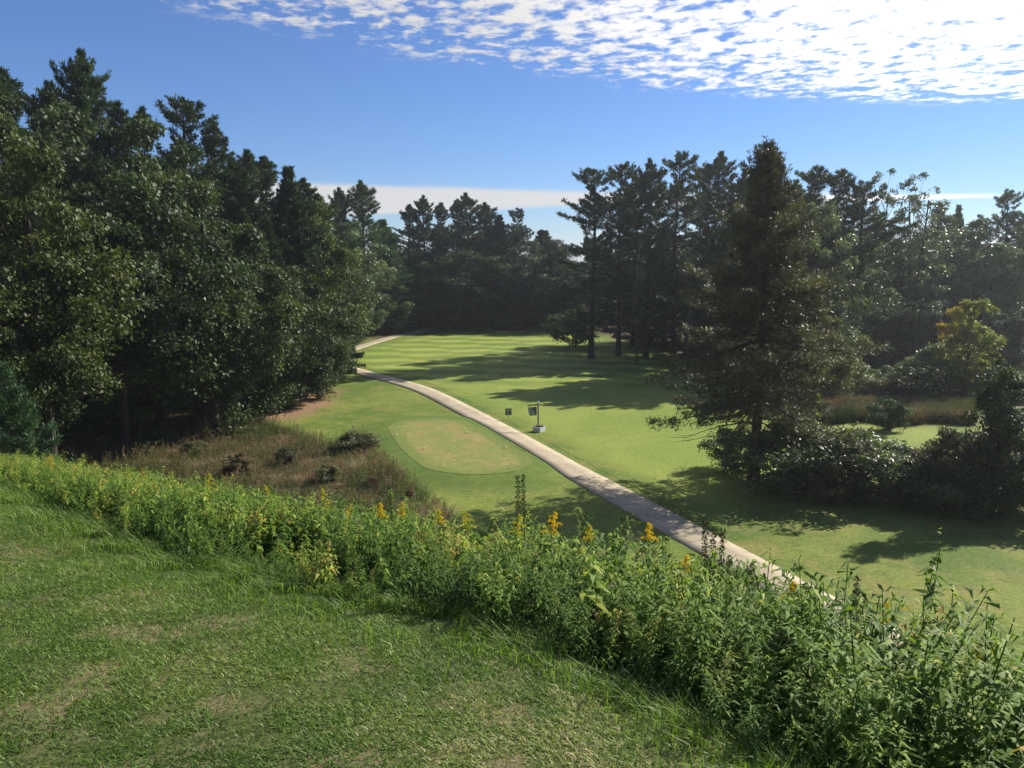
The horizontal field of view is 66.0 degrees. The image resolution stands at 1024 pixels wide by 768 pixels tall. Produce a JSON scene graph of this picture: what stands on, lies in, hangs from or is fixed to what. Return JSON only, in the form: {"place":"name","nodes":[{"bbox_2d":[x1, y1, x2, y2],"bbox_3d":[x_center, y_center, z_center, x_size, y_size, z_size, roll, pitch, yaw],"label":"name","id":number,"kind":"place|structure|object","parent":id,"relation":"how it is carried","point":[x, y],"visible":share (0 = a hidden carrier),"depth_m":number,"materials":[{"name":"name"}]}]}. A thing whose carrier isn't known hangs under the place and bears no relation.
{"place":"outdoors","nodes":[
{"label":"outdoors","id":0,"kind":"place"},
{"bbox_2d":[0,477,843,767],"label":"long grass","id":1,"kind":"structure","parent":0,"point":[9,493],"depth_m":4.83,"materials":[{"name":"green plant"}]},
{"bbox_2d":[388,418,532,474],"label":"tee ground","id":2,"kind":"structure","parent":0,"point":[450,445],"depth_m":54.75,"materials":[{"name":"green plant"}]},
{"bbox_2d":[0,292,1023,767],"bbox_3d":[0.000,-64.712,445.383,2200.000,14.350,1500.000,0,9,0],"label":"ground","id":3,"kind":"structure","parent":0,"point":[884,546],"depth_m":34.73,"materials":[{"name":"green plant"}]},
{"bbox_2d":[0,65,25,164],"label":"white pine","id":4,"kind":"object","parent":3,"relation":"on","point":[7,80],"visible":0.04,"depth_m":70.66,"materials":[{"name":"green plant"}]},
{"bbox_2d":[0,361,82,465],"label":"young pine","id":5,"kind":"object","parent":3,"relation":"on","point":[16,408],"visible":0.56,"depth_m":37.55,"materials":[{"name":"green plant"}]},
{"bbox_2d":[3,79,83,203],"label":"white pine","id":6,"kind":"object","parent":3,"relation":"on","point":[47,95],"visible":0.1,"depth_m":68.56,"materials":[{"name":"green plant"}]},
{"bbox_2d":[0,242,122,450],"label":"oak tree","id":7,"kind":"object","parent":3,"relation":"on","point":[78,353],"visible":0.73,"depth_m":40.75,"materials":[{"name":"green plant"}]},
{"bbox_2d":[37,412,100,440],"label":"shrub","id":8,"kind":"object","parent":3,"relation":"on","point":[78,422],"visible":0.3,"depth_m":57.40,"materials":[{"name":"green plant"}]},
{"bbox_2d":[0,84,145,449],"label":"oak tree","id":9,"kind":"object","parent":3,"relation":"on","point":[7,125],"visible":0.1,"depth_m":50.02,"materials":[{"name":"green plant"}]},
{"bbox_2d":[0,130,148,461],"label":"oak tree","id":10,"kind":"object","parent":3,"relation":"on","point":[104,284],"visible":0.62,"depth_m":42.81,"materials":[{"name":"green plant"}]},
{"bbox_2d":[0,98,192,435],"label":"oak tree","id":11,"kind":"object","parent":3,"relation":"on","point":[87,186],"visible":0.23,"depth_m":54.40,"materials":[{"name":"green plant"}]},
{"bbox_2d":[48,46,160,405],"bbox_3d":[-33.995,-12.009,64.724,13.010,30.039,9.792,3,10,17],"label":"white pine","id":12,"kind":"object","parent":3,"relation":"on","point":[85,85],"visible":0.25,"depth_m":62.72,"materials":[{"name":"green plant"}]},
{"bbox_2d":[33,211,209,451],"bbox_3d":[-25.944,-3.276,53.267,11.936,16.396,12.712,3,10,16],"label":"oak tree","id":13,"kind":"object","parent":3,"relation":"on","point":[161,324],"visible":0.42,"depth_m":51.11,"materials":[{"name":"green plant"}]},
{"bbox_2d":[98,100,155,397],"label":"white pine","id":14,"kind":"object","parent":3,"relation":"on","point":[118,115],"visible":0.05,"depth_m":71.03,"materials":[{"name":"green plant"}]},
{"bbox_2d":[55,113,234,430],"bbox_3d":[-27.914,-8.014,58.897,15.063,23.945,16.042,-3,10,-16],"label":"oak tree","id":15,"kind":"object","parent":3,"relation":"on","point":[140,188],"visible":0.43,"depth_m":57.31,"materials":[{"name":"green plant"}]},
{"bbox_2d":[138,93,241,222],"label":"white pine","id":16,"kind":"object","parent":3,"relation":"on","point":[188,110],"visible":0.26,"depth_m":76.15,"materials":[{"name":"green plant"}]},
{"bbox_2d":[116,147,283,418],"bbox_3d":[-25.120,-7.731,63.095,13.726,22.049,13.098,6,11,35],"label":"oak tree","id":17,"kind":"object","parent":3,"relation":"on","point":[224,229],"visible":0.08,"depth_m":61.84,"materials":[{"name":"green plant"}]},
{"bbox_2d":[110,192,306,436],"bbox_3d":[-23.093,-4.566,57.777,15.183,18.527,12.971,5,10,28],"label":"oak tree","id":18,"kind":"object","parent":3,"relation":"on","point":[183,385],"visible":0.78,"depth_m":56.25,"materials":[{"name":"green plant"}]},
{"bbox_2d":[188,120,269,227],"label":"white pine","id":19,"kind":"object","parent":3,"relation":"on","point":[213,141],"visible":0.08,"depth_m":82.59,"materials":[{"name":"green plant"}]},
{"bbox_2d":[219,452,253,478],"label":"shrub","id":20,"kind":"object","parent":3,"relation":"on","point":[241,461],"visible":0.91,"depth_m":48.13,"materials":[{"name":"green plant"}]},
{"bbox_2d":[178,237,311,420],"bbox_3d":[-22.658,-4.108,64.531,11.939,15.584,12.079,-3,10,-20],"label":"oak tree","id":21,"kind":"object","parent":3,"relation":"on","point":[266,393],"visible":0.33,"depth_m":63.75,"materials":[{"name":"green plant"}]},
{"bbox_2d":[38,411,457,530],"bbox_3d":[-19.192,4.529,47.284,26.564,3.062,39.977,-7,12,-37],"label":"dry scrub","id":22,"kind":"object","parent":3,"relation":"on","point":[304,455],"visible":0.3,"depth_m":51.24,"materials":[{"name":"brown plant"}]},
{"bbox_2d":[235,148,274,226],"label":"white pine","id":23,"kind":"object","parent":3,"relation":"on","point":[248,160],"visible":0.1,"depth_m":87.04,"materials":[{"name":"green plant"}]},
{"bbox_2d":[210,156,303,295],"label":"white pine","id":24,"kind":"object","parent":3,"relation":"on","point":[231,175],"visible":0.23,"depth_m":75.58,"materials":[{"name":"green plant"}]},
{"bbox_2d":[244,155,315,258],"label":"white pine","id":25,"kind":"object","parent":3,"relation":"on","point":[264,200],"visible":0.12,"depth_m":88.48,"materials":[{"name":"green plant"}]},
{"bbox_2d":[252,217,315,395],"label":"spruce tree","id":26,"kind":"object","parent":3,"relation":"on","point":[266,226],"visible":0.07,"depth_m":74.32,"materials":[{"name":"green plant"}]},
{"bbox_2d":[249,264,367,411],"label":"oak tree","id":27,"kind":"object","parent":3,"relation":"on","point":[315,378],"visible":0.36,"depth_m":68.57,"materials":[{"name":"green plant"}]},
{"bbox_2d":[268,165,360,389],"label":"spruce tree","id":28,"kind":"object","parent":3,"relation":"on","point":[289,195],"visible":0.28,"depth_m":77.72,"materials":[{"name":"green plant"}]},
{"bbox_2d":[293,294,357,401],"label":"oak tree","id":29,"kind":"object","parent":3,"relation":"on","point":[340,367],"visible":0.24,"depth_m":73.25,"materials":[{"name":"green plant"}]},
{"bbox_2d":[284,200,377,375],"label":"oak tree","id":30,"kind":"object","parent":3,"relation":"on","point":[343,255],"visible":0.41,"depth_m":82.38,"materials":[{"name":"green plant"}]},
{"bbox_2d":[303,192,371,360],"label":"white pine","id":31,"kind":"object","parent":3,"relation":"on","point":[318,197],"visible":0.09,"depth_m":89.90,"materials":[{"name":"green plant"}]},
{"bbox_2d":[328,186,367,288],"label":"white pine","id":32,"kind":"object","parent":3,"relation":"on","point":[341,199],"visible":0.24,"depth_m":130.02,"materials":[{"name":"green plant"}]},
{"bbox_2d":[333,429,381,450],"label":"shrub","id":33,"kind":"object","parent":3,"relation":"on","point":[355,438],"visible":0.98,"depth_m":54.80,"materials":[{"name":"green plant"}]},
{"bbox_2d":[335,219,397,336],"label":"leafy tree","id":34,"kind":"object","parent":3,"relation":"on","point":[370,286],"visible":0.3,"depth_m":124.47,"materials":[{"name":"green plant"}]},
{"bbox_2d":[333,179,406,335],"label":"white pine","id":35,"kind":"object","parent":3,"relation":"on","point":[362,193],"visible":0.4,"depth_m":131.27,"materials":[{"name":"green plant"}]},
{"bbox_2d":[371,284,414,332],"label":"oak tree","id":36,"kind":"object","parent":3,"relation":"on","point":[398,313],"visible":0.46,"depth_m":137.29,"materials":[{"name":"green plant"}]},
{"bbox_2d":[365,219,425,332],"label":"spruce tree","id":37,"kind":"object","parent":3,"relation":"on","point":[391,240],"visible":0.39,"depth_m":139.06,"materials":[{"name":"green plant"}]},
{"bbox_2d":[388,204,434,315],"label":"white pine","id":38,"kind":"object","parent":3,"relation":"on","point":[406,218],"visible":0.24,"depth_m":154.50,"materials":[{"name":"green plant"}]},
{"bbox_2d":[387,250,444,328],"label":"oak tree","id":39,"kind":"object","parent":3,"relation":"on","point":[416,261],"visible":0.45,"depth_m":146.15,"materials":[{"name":"green plant"}]},
{"bbox_2d":[402,194,461,322],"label":"white pine","id":40,"kind":"object","parent":3,"relation":"on","point":[422,204],"visible":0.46,"depth_m":152.37,"materials":[{"name":"green plant"}]},
{"bbox_2d":[416,202,466,316],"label":"white pine","id":41,"kind":"object","parent":3,"relation":"on","point":[440,218],"visible":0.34,"depth_m":156.34,"materials":[{"name":"green plant"}]},
{"bbox_2d":[418,249,507,328],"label":"oak tree","id":42,"kind":"object","parent":3,"relation":"on","point":[460,259],"visible":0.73,"depth_m":145.19,"materials":[{"name":"green plant"}]},
{"bbox_2d":[445,192,500,325],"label":"white pine","id":43,"kind":"object","parent":3,"relation":"on","point":[470,228],"visible":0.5,"depth_m":151.02,"materials":[{"name":"green plant"}]},
{"bbox_2d":[456,201,512,323],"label":"white pine","id":44,"kind":"object","parent":3,"relation":"on","point":[487,219],"visible":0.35,"depth_m":153.76,"materials":[{"name":"green plant"}]},
{"bbox_2d":[450,255,541,328],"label":"oak tree","id":45,"kind":"object","parent":3,"relation":"on","point":[495,264],"visible":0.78,"depth_m":144.57,"materials":[{"name":"green plant"}]},
{"bbox_2d":[471,214,524,323],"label":"spruce tree","id":46,"kind":"object","parent":3,"relation":"on","point":[498,226],"visible":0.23,"depth_m":156.29,"materials":[{"name":"green plant"}]},
{"bbox_2d":[0,448,1023,767],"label":"weeds","id":47,"kind":"object","parent":3,"relation":"on","point":[822,682],"visible":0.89,"depth_m":4.69,"materials":[{"name":"green plant"}]},
{"bbox_2d":[485,208,539,322],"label":"white pine","id":48,"kind":"object","parent":3,"relation":"on","point":[518,231],"visible":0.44,"depth_m":156.07,"materials":[{"name":"green plant"}]},
{"bbox_2d":[490,239,566,327],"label":"leafy tree","id":49,"kind":"object","parent":3,"relation":"on","point":[527,312],"visible":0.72,"depth_m":146.99,"materials":[{"name":"green plant"}]},
{"bbox_2d":[518,239,588,323],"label":"oak tree","id":50,"kind":"object","parent":3,"relation":"on","point":[557,251],"visible":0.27,"depth_m":147.82,"materials":[{"name":"green plant"}]},
{"bbox_2d":[543,308,607,346],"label":"shrub","id":51,"kind":"object","parent":3,"relation":"on","point":[576,339],"visible":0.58,"depth_m":117.12,"materials":[{"name":"green plant"}]},
{"bbox_2d":[529,266,626,329],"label":"oak tree","id":52,"kind":"object","parent":3,"relation":"on","point":[547,305],"visible":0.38,"depth_m":142.81,"materials":[{"name":"green plant"}]},
{"bbox_2d":[547,167,648,358],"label":"white pine","id":53,"kind":"object","parent":3,"relation":"on","point":[596,213],"visible":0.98,"depth_m":101.58,"materials":[{"name":"green plant"}]},
{"bbox_2d":[573,160,665,355],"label":"white pine","id":54,"kind":"object","parent":3,"relation":"on","point":[628,175],"visible":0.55,"depth_m":104.39,"materials":[{"name":"green plant"}]},
{"bbox_2d":[600,172,660,346],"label":"white pine","id":55,"kind":"object","parent":3,"relation":"on","point":[634,183],"visible":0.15,"depth_m":115.58,"materials":[{"name":"green plant"}]},
{"bbox_2d":[604,157,696,356],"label":"white pine","id":56,"kind":"object","parent":3,"relation":"on","point":[649,176],"visible":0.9,"depth_m":103.47,"materials":[{"name":"green plant"}]},
{"bbox_2d":[615,244,706,344],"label":"spruce tree","id":57,"kind":"object","parent":3,"relation":"on","point":[662,340],"visible":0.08,"depth_m":121.67,"materials":[{"name":"green plant"}]},
{"bbox_2d":[358,328,968,531],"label":"fairway","id":58,"kind":"structure","parent":3,"relation":"on","point":[601,407],"depth_m":72.17,"materials":[{"name":"green plant"}]},
{"bbox_2d":[634,149,708,353],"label":"white pine","id":59,"kind":"object","parent":3,"relation":"on","point":[676,189],"visible":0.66,"depth_m":106.83,"materials":[{"name":"green plant"}]},
{"bbox_2d":[660,166,730,346],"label":"white pine","id":60,"kind":"object","parent":3,"relation":"on","point":[691,178],"visible":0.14,"depth_m":114.74,"materials":[{"name":"green plant"}]},
{"bbox_2d":[662,150,738,357],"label":"white pine","id":61,"kind":"object","parent":3,"relation":"on","point":[718,168],"visible":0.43,"depth_m":103.10,"materials":[{"name":"green plant"}]},
{"bbox_2d":[655,173,754,370],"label":"white pine","id":62,"kind":"object","parent":3,"relation":"on","point":[739,186],"visible":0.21,"depth_m":91.19,"materials":[{"name":"green plant"}]},
{"bbox_2d":[696,428,771,473],"bbox_3d":[14.159,4.199,49.926,4.673,3.028,4.928,4,10,25],"label":"shrub","id":63,"kind":"object","parent":3,"relation":"on","point":[708,444],"visible":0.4,"depth_m":49.58,"materials":[{"name":"green plant"}]},
{"bbox_2d":[643,135,889,484],"bbox_3d":[14.259,-3.787,44.729,13.058,20.216,13.278,6,11,32],"label":"spruce tree","id":64,"kind":"object","parent":3,"relation":"on","point":[763,229],"visible":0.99,"depth_m":43.84,"materials":[{"name":"green plant"}]},
{"bbox_2d":[718,184,834,372],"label":"tree","id":65,"kind":"object","parent":3,"relation":"on","point":[809,260],"visible":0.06,"depth_m":84.78,"materials":[{"name":"green plant"}]},
{"bbox_2d":[759,466,827,502],"bbox_3d":[15.877,5.500,44.451,3.723,2.076,3.647,4,10,22],"label":"shrub","id":66,"kind":"object","parent":3,"relation":"on","point":[782,489],"visible":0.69,"depth_m":43.55,"materials":[{"name":"green plant"}]},
{"bbox_2d":[715,412,904,499],"bbox_3d":[17.152,4.181,44.842,9.683,4.726,9.884,8,12,42],"label":"shrub","id":67,"kind":"object","parent":3,"relation":"on","point":[809,456],"visible":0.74,"depth_m":43.36,"materials":[{"name":"green plant"}]},
{"bbox_2d":[777,199,872,369],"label":"leafy tree","id":68,"kind":"object","parent":3,"relation":"on","point":[850,263],"visible":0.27,"depth_m":81.66,"materials":[{"name":"green plant"}]},
{"bbox_2d":[806,463,856,505],"bbox_3d":[17.440,5.630,43.295,2.769,2.438,2.513,-4,10,-23],"label":"shrub","id":69,"kind":"object","parent":3,"relation":"on","point":[832,494],"visible":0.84,"depth_m":43.01,"materials":[{"name":"green plant"}]},
{"bbox_2d":[791,305,873,400],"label":"oak tree","id":70,"kind":"object","parent":3,"relation":"on","point":[842,370],"visible":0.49,"depth_m":71.13,"materials":[{"name":"green plant"}]},
{"bbox_2d":[793,216,888,335],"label":"oak tree","id":71,"kind":"object","parent":3,"relation":"on","point":[832,264],"visible":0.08,"depth_m":83.33,"materials":[{"name":"green plant"}]},
{"bbox_2d":[811,303,870,375],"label":"leafy tree","id":72,"kind":"object","parent":3,"relation":"on","point":[839,313],"visible":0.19,"depth_m":79.02,"materials":[{"name":"green plant"}]},
{"bbox_2d":[794,164,901,345],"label":"white pine","id":73,"kind":"object","parent":3,"relation":"on","point":[811,177],"visible":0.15,"depth_m":88.00,"materials":[{"name":"green plant"}]},
{"bbox_2d":[826,362,886,390],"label":"shrub","id":74,"kind":"object","parent":3,"relation":"on","point":[859,374],"visible":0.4,"depth_m":78.90,"materials":[{"name":"green plant"}]},
{"bbox_2d":[801,167,939,352],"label":"white pine","id":75,"kind":"object","parent":3,"relation":"on","point":[842,180],"visible":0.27,"depth_m":85.99,"materials":[{"name":"green plant"}]},
{"bbox_2d":[817,179,927,347],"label":"white pine","id":76,"kind":"object","parent":3,"relation":"on","point":[889,310],"visible":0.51,"depth_m":86.60,"materials":[{"name":"green plant"}]},
{"bbox_2d":[847,228,903,351],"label":"leafy tree","id":77,"kind":"object","parent":3,"relation":"on","point":[887,300],"visible":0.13,"depth_m":92.25,"materials":[{"name":"green plant"}]},
{"bbox_2d":[835,437,929,506],"bbox_3d":[20.843,4.876,44.279,6.895,3.462,6.755,1,9,9],"label":"shrub","id":78,"kind":"object","parent":3,"relation":"on","point":[899,451],"visible":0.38,"depth_m":42.51,"materials":[{"name":"green plant"}]},
{"bbox_2d":[858,168,911,359],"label":"poplar tree","id":79,"kind":"object","parent":3,"relation":"on","point":[888,200],"visible":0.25,"depth_m":99.42,"materials":[{"name":"green plant"}]},
{"bbox_2d":[866,397,916,431],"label":"shrub","id":80,"kind":"object","parent":3,"relation":"on","point":[888,421],"visible":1,"depth_m":60.76,"materials":[{"name":"green plant"}]},
{"bbox_2d":[813,375,980,425],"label":"reeds","id":81,"kind":"object","parent":3,"relation":"on","point":[950,410],"visible":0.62,"depth_m":66.32,"materials":[{"name":"plant"}]},
{"bbox_2d":[860,247,933,366],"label":"spruce tree","id":82,"kind":"object","parent":3,"relation":"on","point":[885,336],"visible":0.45,"depth_m":98.04,"materials":[{"name":"green plant"}]},
{"bbox_2d":[886,482,931,511],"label":"shrub","id":83,"kind":"object","parent":3,"relation":"on","point":[895,491],"visible":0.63,"depth_m":42.01,"materials":[{"name":"green plant"}]},
{"bbox_2d":[879,276,955,350],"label":"leafy tree","id":84,"kind":"object","parent":3,"relation":"on","point":[941,307],"visible":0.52,"depth_m":98.93,"materials":[{"name":"green plant"}]},
{"bbox_2d":[885,172,956,339],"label":"poplar tree","id":85,"kind":"object","parent":3,"relation":"on","point":[923,247],"visible":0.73,"depth_m":99.61,"materials":[{"name":"green plant"}]},
{"bbox_2d":[879,443,963,500],"bbox_3d":[22.975,5.119,43.675,4.866,3.504,4.415,2,9,11],"label":"shrub","id":86,"kind":"object","parent":3,"relation":"on","point":[916,453],"visible":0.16,"depth_m":43.58,"materials":[{"name":"green plant"}]},
{"bbox_2d":[905,340,969,394],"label":"shrub","id":87,"kind":"object","parent":3,"relation":"on","point":[926,354],"visible":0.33,"depth_m":79.57,"materials":[{"name":"green plant"}]},
{"bbox_2d":[892,212,987,343],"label":"leafy tree","id":88,"kind":"object","parent":3,"relation":"on","point":[948,220],"visible":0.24,"depth_m":108.55,"materials":[{"name":"green plant"}]},
{"bbox_2d":[890,460,1023,525],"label":"shrub","id":89,"kind":"object","parent":3,"relation":"on","point":[952,495],"visible":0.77,"depth_m":40.18,"materials":[{"name":"green plant"}]},
{"bbox_2d":[894,360,1023,404],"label":"shrub","id":90,"kind":"object","parent":3,"relation":"on","point":[922,371],"visible":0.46,"depth_m":75.71,"materials":[{"name":"green plant"}]},
{"bbox_2d":[917,239,1005,340],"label":"leafy tree","id":91,"kind":"object","parent":3,"relation":"on","point":[973,247],"visible":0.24,"depth_m":105.32,"materials":[{"name":"green plant"}]},
{"bbox_2d":[920,426,1006,511],"bbox_3d":[23.954,4.756,42.110,3.960,4.940,4.365,2,9,14],"label":"shrub","id":92,"kind":"object","parent":3,"relation":"on","point":[948,442],"visible":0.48,"depth_m":41.67,"materials":[{"name":"green plant"}]},
{"bbox_2d":[932,298,1007,400],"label":"maple tree","id":93,"kind":"object","parent":3,"relation":"on","point":[974,331],"visible":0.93,"depth_m":73.58,"materials":[{"name":"green plant"}]},
{"bbox_2d":[925,217,1023,344],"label":"leafy tree","id":94,"kind":"object","parent":3,"relation":"on","point":[983,235],"visible":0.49,"depth_m":103.48,"materials":[{"name":"green plant"}]},
{"bbox_2d":[934,288,1023,367],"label":"shrub","id":95,"kind":"object","parent":3,"relation":"on","point":[986,319],"visible":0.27,"depth_m":96.35,"materials":[{"name":"green plant"}]},
{"bbox_2d":[941,407,1023,515],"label":"shrub","id":96,"kind":"object","parent":3,"relation":"on","point":[1009,446],"visible":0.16,"depth_m":40.64,"materials":[{"name":"green plant"}]},
{"bbox_2d":[942,188,1023,324],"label":"white pine","id":97,"kind":"object","parent":3,"relation":"on","point":[1005,197],"visible":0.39,"depth_m":109.63,"materials":[{"name":"green plant"}]},
{"bbox_2d":[943,357,1023,521],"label":"sapling tree","id":98,"kind":"object","parent":3,"relation":"on","point":[1009,416],"visible":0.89,"depth_m":40.28,"materials":[{"name":"green plant"}]},
{"bbox_2d":[945,244,1023,350],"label":"leafy tree","id":99,"kind":"object","parent":3,"relation":"on","point":[1003,300],"visible":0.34,"depth_m":102.55,"materials":[{"name":"green plant"}]},
{"bbox_2d":[973,223,1023,352],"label":"oak tree","id":100,"kind":"object","parent":3,"relation":"on","point":[1020,257],"visible":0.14,"depth_m":105.41,"materials":[{"name":"green plant"}]},
{"bbox_2d":[990,308,1023,365],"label":"oak tree","id":101,"kind":"object","parent":3,"relation":"on","point":[1017,320],"visible":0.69,"depth_m":97.59,"materials":[{"name":"green plant"}]},
{"bbox_2d":[0,0,1023,261],"label":"sky","id":102,"kind":"structure","parent":0,"point":[496,102],"materials":[{"name":"blue"}]},
{"bbox_2d":[351,328,907,648],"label":"path","id":103,"kind":"structure","parent":0,"point":[680,529],"depth_m":45.84,"materials":[{"name":"concrete"}]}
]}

